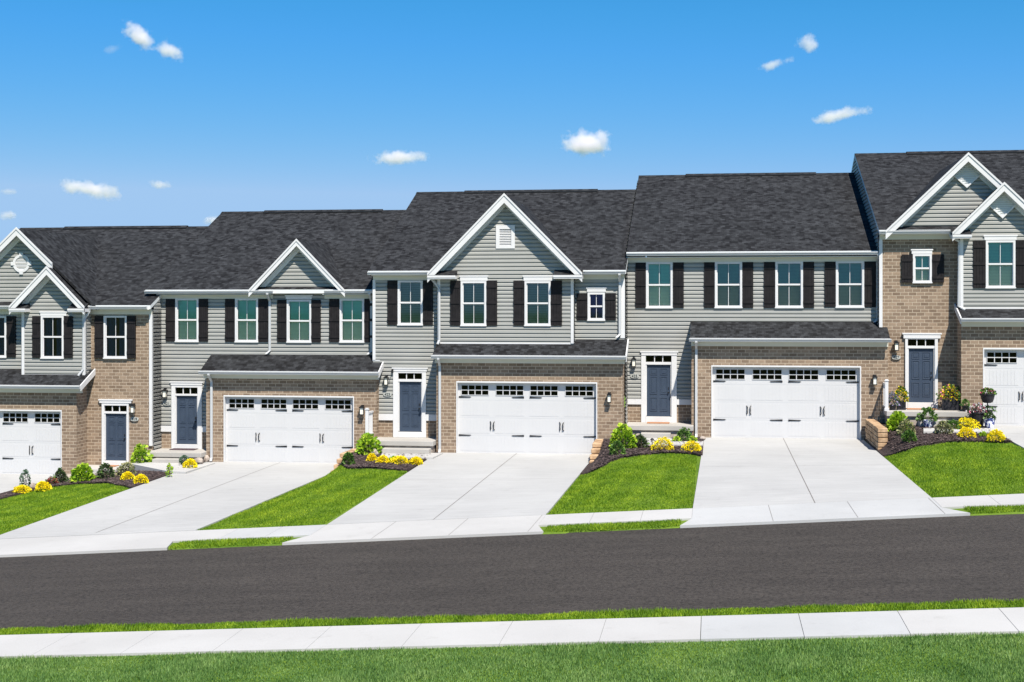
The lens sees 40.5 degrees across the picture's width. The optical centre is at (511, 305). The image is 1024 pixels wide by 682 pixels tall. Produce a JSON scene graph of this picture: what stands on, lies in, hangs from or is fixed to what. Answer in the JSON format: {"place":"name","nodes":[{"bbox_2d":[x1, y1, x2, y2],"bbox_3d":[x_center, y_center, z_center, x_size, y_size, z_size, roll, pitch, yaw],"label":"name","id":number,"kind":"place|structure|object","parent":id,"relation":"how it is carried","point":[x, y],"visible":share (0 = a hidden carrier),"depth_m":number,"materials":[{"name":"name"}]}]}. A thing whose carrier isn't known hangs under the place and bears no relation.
{"place":"outdoors","nodes":[
{"label":"outdoors","id":0,"kind":"place"},
{"bbox_2d":[0,474,54,492],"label":"driveway","id":1,"kind":"structure","parent":0,"point":[8,482],"depth_m":49.83,"materials":[{"name":"concrete"}]},
{"bbox_2d":[0,483,129,534],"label":"grass","id":2,"kind":"structure","parent":0,"point":[51,507],"depth_m":42.58,"materials":[{"name":"green plant"}]},
{"bbox_2d":[0,461,336,538],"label":"driveway","id":3,"kind":"structure","parent":0,"point":[207,496],"depth_m":41.07,"materials":[{"name":"concrete"}]},
{"bbox_2d":[165,463,173,476],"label":"plant","id":4,"kind":"object","parent":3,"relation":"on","point":[171,468],"visible":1,"depth_m":46.84,"materials":[{"name":"green plant"}]},
{"bbox_2d":[182,458,197,467],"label":"yellow flowers","id":5,"kind":"object","parent":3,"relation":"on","point":[192,461],"visible":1,"depth_m":48.76,"materials":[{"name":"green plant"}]},
{"bbox_2d":[198,465,406,529],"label":"grass","id":6,"kind":"structure","parent":0,"point":[267,508],"depth_m":39.04,"materials":[{"name":"green plant"}]},
{"bbox_2d":[327,452,589,524],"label":"driveway","id":7,"kind":"structure","parent":0,"point":[461,485],"depth_m":39.89,"materials":[{"name":"concrete"}]},
{"bbox_2d":[0,514,1023,628],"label":"road","id":8,"kind":"structure","parent":0,"point":[929,559],"depth_m":27.33,"materials":[{"name":"grey asphalt"}]},
{"bbox_2d":[0,631,1023,681],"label":"grass","id":9,"kind":"structure","parent":0,"point":[194,667],"depth_m":20.43,"materials":[{"name":"green plant"}]},
{"bbox_2d":[0,607,1023,657],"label":"sidewalk","id":10,"kind":"structure","parent":0,"point":[876,624],"depth_m":22.28,"materials":[{"name":"grey concrete"}]},
{"bbox_2d":[0,396,1023,681],"bbox_3d":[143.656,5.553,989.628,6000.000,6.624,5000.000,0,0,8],"label":"ground","id":11,"kind":"structure","parent":0,"point":[934,660],"depth_m":21.31,"materials":[{"name":"green plant"}]},
{"bbox_2d":[0,531,192,556],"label":"driveway apron","id":12,"kind":"object","parent":11,"relation":"on","point":[90,544],"visible":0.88,"depth_m":33.88,"materials":[{"name":"grey concrete"}]},
{"bbox_2d":[0,462,204,499],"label":"mulch bed","id":13,"kind":"object","parent":11,"relation":"on","point":[99,482],"visible":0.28,"depth_m":46.66,"materials":[{"name":"brown wood"}]},
{"bbox_2d":[12,485,31,492],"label":"yellow flowers","id":14,"kind":"object","parent":13,"relation":"on","point":[26,488],"visible":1,"depth_m":46.11,"materials":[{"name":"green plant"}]},
{"bbox_2d":[19,469,30,486],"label":"upright shrub","id":15,"kind":"object","parent":13,"relation":"on","point":[25,471],"visible":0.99,"depth_m":46.39,"materials":[{"name":"grey plant"}]},
{"bbox_2d":[35,481,51,490],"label":"yellow flowers","id":16,"kind":"object","parent":13,"relation":"on","point":[44,485],"visible":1,"depth_m":46.09,"materials":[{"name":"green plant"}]},
{"bbox_2d":[45,476,58,483],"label":"red leaf shrub","id":17,"kind":"object","parent":13,"relation":"on","point":[55,480],"visible":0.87,"depth_m":47.88,"materials":[{"name":"brown plant"}]},
{"bbox_2d":[52,467,68,482],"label":"dark shrub","id":18,"kind":"object","parent":13,"relation":"on","point":[61,476],"visible":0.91,"depth_m":48.27,"materials":[{"name":"green plant"}]},
{"bbox_2d":[69,462,96,482],"bbox_3d":[-14.759,5.772,47.921,0.917,0.722,1.003,0,0,8],"label":"lime shrub","id":19,"kind":"object","parent":13,"relation":"on","point":[82,470],"visible":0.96,"depth_m":47.70,"materials":[{"name":"green plant"}]},
{"bbox_2d":[97,462,114,478],"bbox_3d":[-14.034,5.720,48.109,0.639,0.596,0.712,0,0,28],"label":"dark shrub","id":20,"kind":"object","parent":13,"relation":"on","point":[106,468],"visible":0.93,"depth_m":48.01,"materials":[{"name":"green plant"}]},
{"bbox_2d":[116,462,136,475],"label":"variegated shrub","id":21,"kind":"object","parent":13,"relation":"on","point":[121,468],"visible":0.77,"depth_m":48.20,"materials":[{"name":"beige plant"}]},
{"bbox_2d":[120,471,134,479],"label":"yellow flowers","id":22,"kind":"object","parent":13,"relation":"on","point":[128,474],"visible":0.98,"depth_m":46.59,"materials":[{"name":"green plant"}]},
{"bbox_2d":[133,474,148,483],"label":"yellow flowers","id":23,"kind":"object","parent":13,"relation":"on","point":[143,477],"visible":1,"depth_m":45.38,"materials":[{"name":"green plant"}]},
{"bbox_2d":[129,443,153,468],"bbox_3d":[-13.483,5.491,50.517,0.913,0.995,0.903,0,0,-9],"label":"lime shrub","id":24,"kind":"object","parent":13,"relation":"on","point":[140,448],"visible":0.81,"depth_m":50.44,"materials":[{"name":"green plant"}]},
{"bbox_2d":[0,225,207,474],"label":"townhouse","id":25,"kind":"structure","parent":11,"relation":"on","point":[80,346],"depth_m":51.65,"materials":[{"name":"brown brick"}]},
{"bbox_2d":[0,316,6,357],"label":"window","id":26,"kind":"structure","parent":25,"relation":"in","point":[3,324],"depth_m":52.41,"materials":[{"name":"black"}]},
{"bbox_2d":[0,411,60,474],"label":"garage door","id":27,"kind":"structure","parent":25,"relation":"in","point":[29,440],"depth_m":51.35,"materials":[{"name":"white paint"}]},
{"bbox_2d":[40,316,63,358],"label":"window","id":28,"kind":"structure","parent":25,"relation":"in","point":[52,327],"depth_m":51.70,"materials":[{"name":"black"}]},
{"bbox_2d":[103,316,126,358],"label":"window","id":29,"kind":"structure","parent":25,"relation":"in","point":[115,327],"depth_m":51.74,"materials":[{"name":"black"}]},
{"bbox_2d":[106,414,125,459],"bbox_3d":[-14.720,4.894,51.663,0.807,1.733,0.105,0,0,8],"label":"front door","id":30,"kind":"structure","parent":25,"relation":"in","point":[115,423],"depth_m":51.67,"materials":[{"name":"blue paint"}]},
{"bbox_2d":[131,459,214,473],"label":"walkway","id":31,"kind":"structure","parent":11,"relation":"on","point":[161,467],"depth_m":49.16,"materials":[{"name":"grey concrete"}]},
{"bbox_2d":[168,536,292,548],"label":"grass","id":32,"kind":"structure","parent":11,"relation":"on","point":[207,543],"depth_m":32.88,"materials":[{"name":"green plant"}]},
{"bbox_2d":[144,209,408,463],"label":"townhouse","id":33,"kind":"structure","parent":11,"relation":"on","point":[266,336],"depth_m":51.50,"materials":[{"name":"grey plastic"}]},
{"bbox_2d":[169,448,197,449],"bbox_3d":[-12.219,5.351,51.707,0.947,0.022,0.470,0,0,8],"label":"doormat","id":34,"kind":"object","parent":33,"relation":"on","point":[184,449],"visible":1,"depth_m":51.59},
{"bbox_2d":[175,298,198,341],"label":"window","id":35,"kind":"structure","parent":33,"relation":"in","point":[186,309],"depth_m":52.15,"materials":[{"name":"teal"}]},
{"bbox_2d":[177,396,196,443],"bbox_3d":[-12.191,4.295,52.104,0.803,1.800,0.105,0,0,8],"label":"front door","id":36,"kind":"structure","parent":33,"relation":"in","point":[186,405],"depth_m":52.11,"materials":[{"name":"blue paint"}]},
{"bbox_2d":[234,298,258,342],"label":"window","id":37,"kind":"structure","parent":33,"relation":"in","point":[246,309],"depth_m":51.82,"materials":[{"name":"teal"}]},
{"bbox_2d":[226,397,352,462],"bbox_3d":[-8.102,4.498,50.897,4.844,2.516,0.430,0,0,8],"label":"garage door","id":38,"kind":"structure","parent":33,"relation":"in","point":[258,429],"depth_m":50.76,"materials":[{"name":"white paint"}]},
{"bbox_2d":[286,300,311,342],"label":"window","id":39,"kind":"structure","parent":33,"relation":"in","point":[298,311],"depth_m":51.53,"materials":[{"name":"teal"}]},
{"bbox_2d":[339,299,364,342],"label":"window","id":40,"kind":"structure","parent":33,"relation":"in","point":[351,310],"depth_m":51.24,"materials":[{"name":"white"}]},
{"bbox_2d":[331,449,355,470],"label":"retaining wall","id":41,"kind":"structure","parent":11,"relation":"on","point":[339,460],"depth_m":48.24,"materials":[{"name":"beige stone"}]},
{"bbox_2d":[338,450,437,471],"bbox_3d":[-4.511,5.505,47.548,3.230,0.620,5.747,0,0,8],"label":"mulch bed","id":42,"kind":"object","parent":11,"relation":"on","point":[390,468],"visible":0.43,"depth_m":45.60,"materials":[{"name":"brown wood"}]},
{"bbox_2d":[341,451,355,464],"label":"green shrub","id":43,"kind":"object","parent":42,"relation":"on","point":[348,457],"visible":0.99,"depth_m":46.14,"materials":[{"name":"green plant"}]},
{"bbox_2d":[354,432,381,454],"bbox_3d":[-4.986,4.869,48.679,0.970,0.821,1.002,0,0,-21],"label":"lime shrub","id":44,"kind":"object","parent":42,"relation":"on","point":[364,440],"visible":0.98,"depth_m":48.56,"materials":[{"name":"green plant"}]},
{"bbox_2d":[366,453,376,460],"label":"yellow flowers","id":45,"kind":"object","parent":42,"relation":"on","point":[370,456],"visible":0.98,"depth_m":46.81,"materials":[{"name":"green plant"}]},
{"bbox_2d":[376,454,389,462],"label":"yellow flowers","id":46,"kind":"object","parent":42,"relation":"on","point":[381,458],"visible":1,"depth_m":46.30,"materials":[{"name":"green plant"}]},
{"bbox_2d":[387,455,408,463],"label":"yellow flowers","id":47,"kind":"object","parent":42,"relation":"on","point":[395,459],"visible":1,"depth_m":46.12,"materials":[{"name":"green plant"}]},
{"bbox_2d":[408,456,422,464],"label":"yellow flowers","id":48,"kind":"object","parent":42,"relation":"on","point":[417,459],"visible":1,"depth_m":45.91,"materials":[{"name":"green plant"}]},
{"bbox_2d":[381,453,442,459],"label":"walkway","id":49,"kind":"structure","parent":11,"relation":"on","point":[427,456],"depth_m":47.96,"materials":[{"name":"grey concrete"}]},
{"bbox_2d":[282,515,544,544],"bbox_3d":[-2.198,5.392,33.213,6.105,0.508,2.338,0,0,6],"label":"driveway apron","id":50,"kind":"object","parent":11,"relation":"on","point":[434,529],"visible":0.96,"depth_m":32.89,"materials":[{"name":"grey concrete"}]},
{"bbox_2d":[367,189,645,453],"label":"townhouse","id":51,"kind":"structure","parent":11,"relation":"on","point":[499,321],"depth_m":49.44,"materials":[{"name":"grey plastic"}]},
{"bbox_2d":[365,408,373,433],"bbox_3d":[-5.090,4.180,49.681,0.150,1.080,0.910,0,0,8],"label":"porch railing","id":52,"kind":"object","parent":51,"relation":"on","point":[368,421],"visible":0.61,"depth_m":49.28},
{"bbox_2d":[397,280,422,325],"bbox_3d":[-3.641,-0.091,50.604,0.954,1.634,0.688,0,0,8],"label":"window","id":53,"kind":"structure","parent":51,"relation":"in","point":[410,292],"depth_m":50.42,"materials":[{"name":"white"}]},
{"bbox_2d":[400,382,421,431],"bbox_3d":[-3.681,3.671,50.364,0.803,1.801,0.105,0,0,8],"label":"front door","id":54,"kind":"structure","parent":51,"relation":"in","point":[410,392],"depth_m":50.37,"materials":[{"name":"blue paint"}]},
{"bbox_2d":[460,281,486,325],"bbox_3d":[-1.331,-0.065,49.915,0.956,1.609,0.688,0,0,8],"label":"window","id":55,"kind":"structure","parent":51,"relation":"in","point":[473,293],"depth_m":49.72,"materials":[{"name":"teal"}]},
{"bbox_2d":[458,383,595,453],"bbox_3d":[0.545,3.929,49.136,4.930,2.590,0.430,0,0,8],"label":"garage door","id":56,"kind":"structure","parent":51,"relation":"in","point":[536,418],"depth_m":48.99,"materials":[{"name":"white paint"}]},
{"bbox_2d":[524,281,550,325],"bbox_3d":[0.952,-0.065,49.584,0.960,1.599,0.688,0,0,8],"label":"window","id":57,"kind":"structure","parent":51,"relation":"in","point":[537,293],"depth_m":49.40,"materials":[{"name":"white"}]},
{"bbox_2d":[587,292,604,320],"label":"window","id":58,"kind":"structure","parent":51,"relation":"in","point":[596,300],"depth_m":49.38,"materials":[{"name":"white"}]},
{"bbox_2d":[589,439,602,462],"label":"retaining wall","id":59,"kind":"structure","parent":11,"relation":"on","point":[596,446],"depth_m":46.56,"materials":[{"name":"beige stone"}]},
{"bbox_2d":[544,519,681,531],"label":"grass","id":60,"kind":"structure","parent":11,"relation":"on","point":[627,525],"depth_m":31.92,"materials":[{"name":"green plant"}]},
{"bbox_2d":[580,437,703,474],"bbox_3d":[4.502,4.965,46.328,3.720,0.660,7.772,0,0,8],"label":"mulch bed","id":61,"kind":"object","parent":11,"relation":"on","point":[587,468],"visible":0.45,"depth_m":44.49,"materials":[{"name":"brown wood"}]},
{"bbox_2d":[609,440,626,454],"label":"green shrub","id":62,"kind":"object","parent":61,"relation":"on","point":[618,444],"visible":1,"depth_m":44.17,"materials":[{"name":"green plant"}]},
{"bbox_2d":[609,423,637,448],"bbox_3d":[3.688,4.316,45.850,0.981,0.878,1.056,0,0,8],"label":"lime shrub","id":63,"kind":"object","parent":61,"relation":"on","point":[621,430],"visible":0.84,"depth_m":45.70,"materials":[{"name":"green plant"}]},
{"bbox_2d":[632,433,649,447],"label":"dark shrub","id":64,"kind":"object","parent":61,"relation":"on","point":[645,443],"visible":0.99,"depth_m":45.80,"materials":[{"name":"green plant"}]},
{"bbox_2d":[650,436,673,450],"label":"yellow flowers","id":65,"kind":"object","parent":61,"relation":"on","point":[669,442],"visible":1,"depth_m":45.14,"materials":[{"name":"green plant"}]},
{"bbox_2d":[675,427,692,440],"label":"green shrub","id":66,"kind":"object","parent":61,"relation":"on","point":[684,431],"visible":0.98,"depth_m":47.44,"materials":[{"name":"green plant"}]},
{"bbox_2d":[680,441,701,451],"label":"yellow flowers","id":67,"kind":"object","parent":61,"relation":"on","point":[687,445],"visible":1,"depth_m":44.69,"materials":[{"name":"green plant"}]},
{"bbox_2d":[647,438,702,445],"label":"walkway","id":68,"kind":"structure","parent":11,"relation":"on","point":[676,443],"depth_m":46.83,"materials":[{"name":"grey concrete"}]},
{"bbox_2d":[625,172,891,439],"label":"townhouse","id":69,"kind":"structure","parent":11,"relation":"on","point":[752,305],"depth_m":49.63,"materials":[{"name":"grey"}]},
{"bbox_2d":[647,365,670,415],"bbox_3d":[5.299,3.073,50.172,0.847,1.854,0.105,0,0,8],"label":"front door","id":70,"kind":"structure","parent":69,"relation":"in","point":[658,376],"depth_m":50.17,"materials":[{"name":"blue paint"}]},
{"bbox_2d":[646,262,672,307],"bbox_3d":[5.358,-0.729,50.409,0.985,1.671,0.688,0,0,8],"label":"window","id":71,"kind":"structure","parent":69,"relation":"in","point":[659,275],"depth_m":50.21,"materials":[{"name":"teal"}]},
{"bbox_2d":[714,262,742,307],"bbox_3d":[7.799,-0.731,50.055,0.994,1.659,0.688,0,0,8],"label":"window","id":72,"kind":"structure","parent":69,"relation":"in","point":[728,275],"depth_m":49.86,"materials":[{"name":"teal"}]},
{"bbox_2d":[712,367,859,438],"bbox_3d":[9.625,3.360,48.930,5.079,2.595,0.430,0,0,8],"label":"garage door","id":73,"kind":"structure","parent":69,"relation":"in","point":[748,402],"depth_m":48.78,"materials":[{"name":"white paint"}]},
{"bbox_2d":[775,262,802,307],"bbox_3d":[9.910,-0.732,49.748,0.998,1.661,0.688,0,0,8],"label":"window","id":74,"kind":"structure","parent":69,"relation":"in","point":[788,275],"depth_m":49.55,"materials":[{"name":"teal"}]},
{"bbox_2d":[835,261,864,307],"bbox_3d":[12.003,-0.738,49.445,1.008,1.653,0.688,0,0,8],"label":"window","id":75,"kind":"structure","parent":69,"relation":"in","point":[849,274],"depth_m":49.25,"materials":[{"name":"teal"}]},
{"bbox_2d":[680,498,969,527],"bbox_3d":[7.093,4.838,32.241,6.375,0.510,2.338,0,0,6],"label":"driveway apron","id":76,"kind":"object","parent":11,"relation":"on","point":[821,512],"visible":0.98,"depth_m":31.93,"materials":[{"name":"grey concrete"}]},
{"bbox_2d":[865,419,887,449],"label":"retaining wall","id":77,"kind":"structure","parent":11,"relation":"on","point":[876,434],"depth_m":45.15,"materials":[{"name":"beige stone"}]},
{"bbox_2d":[839,150,1023,426],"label":"townhouse","id":78,"kind":"structure","parent":11,"relation":"on","point":[947,227],"depth_m":48.30,"materials":[{"name":"brown brick"}]},
{"bbox_2d":[883,379,888,410],"bbox_3d":[12.814,3.055,47.689,0.150,1.080,0.910,0,0,8],"label":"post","id":79,"kind":"object","parent":78,"relation":"on","point":[885,395],"visible":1,"depth_m":47.26,"materials":[{"name":"white plastic"}]},
{"bbox_2d":[888,391,899,409],"bbox_3d":[13.063,3.263,47.741,0.439,0.663,0.486,0,0,-40],"label":"flower pot","id":80,"kind":"object","parent":78,"relation":"on","point":[892,406],"visible":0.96,"depth_m":47.64,"materials":[{"name":"grey plant"}]},
{"bbox_2d":[892,386,908,409],"bbox_3d":[13.402,3.176,47.905,0.600,0.838,0.635,0,0,8],"label":"potted plant","id":81,"kind":"object","parent":78,"relation":"on","point":[902,403],"visible":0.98,"depth_m":47.78,"materials":[{"name":"yellow plant"}]},
{"bbox_2d":[909,349,932,401],"bbox_3d":[14.273,2.439,48.465,0.838,1.867,0.105,0,0,8],"label":"front door","id":82,"kind":"structure","parent":78,"relation":"in","point":[920,360],"depth_m":48.47,"materials":[{"name":"blue paint"}]},
{"bbox_2d":[912,254,931,282],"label":"window","id":83,"kind":"structure","parent":78,"relation":"in","point":[922,263],"depth_m":48.50,"materials":[{"name":"white"}]},
{"bbox_2d":[936,384,960,410],"bbox_3d":[15.100,3.135,47.736,1.014,0.918,0.976,0,0,8],"label":"flower pot","id":84,"kind":"object","parent":78,"relation":"on","point":[950,403],"visible":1,"depth_m":47.58,"materials":[{"name":"yellow plant"}]},
{"bbox_2d":[959,398,969,411],"bbox_3d":[15.367,3.374,47.114,0.364,0.440,0.365,0,0,8],"label":"flower pot","id":85,"kind":"object","parent":78,"relation":"on","point":[965,406],"visible":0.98,"depth_m":47.02,"materials":[{"name":"green plant"}]},
{"bbox_2d":[985,240,1015,287],"bbox_3d":[16.808,-1.410,47.959,1.006,1.648,0.688,0,0,8],"label":"window","id":86,"kind":"structure","parent":78,"relation":"in","point":[1000,254],"depth_m":47.76,"materials":[{"name":"teal"}]},
{"bbox_2d":[984,349,1023,425],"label":"garage door","id":87,"kind":"structure","parent":78,"relation":"in","point":[1003,368],"depth_m":47.33,"materials":[{"name":"white paint"}]},
{"bbox_2d":[864,423,1011,456],"bbox_3d":[13.725,4.400,45.126,3.860,0.670,6.702,0,0,8],"label":"mulch bed","id":88,"kind":"object","parent":11,"relation":"on","point":[885,450],"visible":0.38,"depth_m":43.35,"materials":[{"name":"brown wood"}]},
{"bbox_2d":[885,410,909,430],"bbox_3d":[12.684,3.812,45.593,0.875,0.740,0.888,0,0,8],"label":"lime shrub","id":89,"kind":"object","parent":88,"relation":"on","point":[894,419],"visible":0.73,"depth_m":45.38,"materials":[{"name":"green plant"}]},
{"bbox_2d":[896,418,915,434],"bbox_3d":[12.576,3.892,44.387,0.644,0.579,0.652,0,0,8],"label":"variegated shrub","id":90,"kind":"object","parent":88,"relation":"on","point":[903,424],"visible":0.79,"depth_m":44.28,"materials":[{"name":"green plant"}]},
{"bbox_2d":[900,429,917,441],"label":"green shrub","id":91,"kind":"object","parent":88,"relation":"on","point":[906,435],"visible":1,"depth_m":42.87,"materials":[{"name":"green plant"}]},
{"bbox_2d":[916,407,938,426],"bbox_3d":[13.894,3.740,46.478,0.797,0.720,0.695,0,0,8],"label":"flower pot","id":92,"kind":"object","parent":88,"relation":"on","point":[928,423],"visible":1,"depth_m":46.40,"materials":[{"name":"blue ceramic"}]},
{"bbox_2d":[934,420,953,433],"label":"variegated shrub","id":93,"kind":"object","parent":88,"relation":"on","point":[947,427],"visible":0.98,"depth_m":44.51,"materials":[{"name":"green plant"}]},
{"bbox_2d":[944,419,963,428],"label":"green shrub","id":94,"kind":"object","parent":88,"relation":"on","point":[952,422],"visible":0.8,"depth_m":45.62,"materials":[{"name":"green plant"}]},
{"bbox_2d":[957,427,976,437],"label":"yellow flowers","id":95,"kind":"object","parent":88,"relation":"on","point":[963,430],"visible":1,"depth_m":43.52,"materials":[{"name":"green plant"}]},
{"bbox_2d":[955,417,980,428],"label":"yellow flowers","id":96,"kind":"object","parent":88,"relation":"on","point":[967,421],"visible":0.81,"depth_m":45.63,"materials":[{"name":"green plant"}]},
{"bbox_2d":[965,402,985,427],"bbox_3d":[15.566,3.655,46.446,0.748,0.831,0.651,0,0,8],"label":"flower pot","id":97,"kind":"object","parent":88,"relation":"on","point":[975,415],"visible":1,"depth_m":46.27,"materials":[{"name":"pink plant"}]},
{"bbox_2d":[986,429,1005,441],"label":"yellow flowers","id":98,"kind":"object","parent":88,"relation":"on","point":[999,433],"visible":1,"depth_m":42.46,"materials":[{"name":"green plant"}]},
{"bbox_2d":[924,428,998,432],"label":"walkway","id":99,"kind":"structure","parent":11,"relation":"on","point":[931,430],"depth_m":45.04,"materials":[{"name":"grey concrete"}]},
{"bbox_2d":[964,504,1023,513],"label":"grass","id":100,"kind":"structure","parent":11,"relation":"on","point":[991,509],"depth_m":31.07,"materials":[{"name":"green plant"}]},
{"bbox_2d":[0,597,1023,634],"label":"grass","id":101,"kind":"structure","parent":0,"point":[655,612],"depth_m":23.40,"materials":[{"name":"green plant"}]},
{"bbox_2d":[0,0,1023,256],"label":"sky","id":102,"kind":"structure","parent":0,"point":[113,112],"materials":[{"name":"blue"}]},
{"bbox_2d":[173,494,1023,542],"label":"sidewalk","id":103,"kind":"structure","parent":0,"point":[958,502],"depth_m":33.26,"materials":[{"name":"grey concrete"}]},
{"bbox_2d":[547,453,696,514],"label":"grass","id":104,"kind":"structure","parent":0,"point":[577,500],"depth_m":38.13,"materials":[{"name":"green plant"}]},
{"bbox_2d":[693,437,930,507],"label":"driveway","id":105,"kind":"structure","parent":0,"point":[737,471],"depth_m":38.86,"materials":[{"name":"concrete"}]},
{"bbox_2d":[884,441,1023,497],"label":"grass","id":106,"kind":"structure","parent":0,"point":[923,478],"depth_m":37.85,"materials":[{"name":"green plant"}]},
{"bbox_2d":[984,425,1023,448],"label":"driveway","id":107,"kind":"structure","parent":0,"point":[1015,434],"depth_m":44.91,"materials":[{"name":"concrete"}]},
{"bbox_2d":[981,402,996,426],"bbox_3d":[15.941,3.660,46.632,0.533,0.820,0.575,0,0,-27],"label":"plant stand","id":108,"kind":"object","parent":107,"relation":"on","point":[989,407],"visible":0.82,"depth_m":46.54,"materials":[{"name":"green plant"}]},
{"bbox_2d":[979,387,996,402],"bbox_3d":[15.986,2.995,46.614,0.577,0.510,0.583,0,0,31],"label":"flower pot","id":109,"kind":"object","parent":108,"relation":"on","point":[989,395],"visible":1,"depth_m":46.49,"materials":[{"name":"black plastic"}]},
{"bbox_2d":[983,411,995,427],"bbox_3d":[15.843,3.792,46.118,0.440,0.556,0.480,0,0,8],"label":"flower pot","id":110,"kind":"object","parent":107,"relation":"on","point":[989,421],"visible":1,"depth_m":45.98,"materials":[{"name":"blue ceramic"}]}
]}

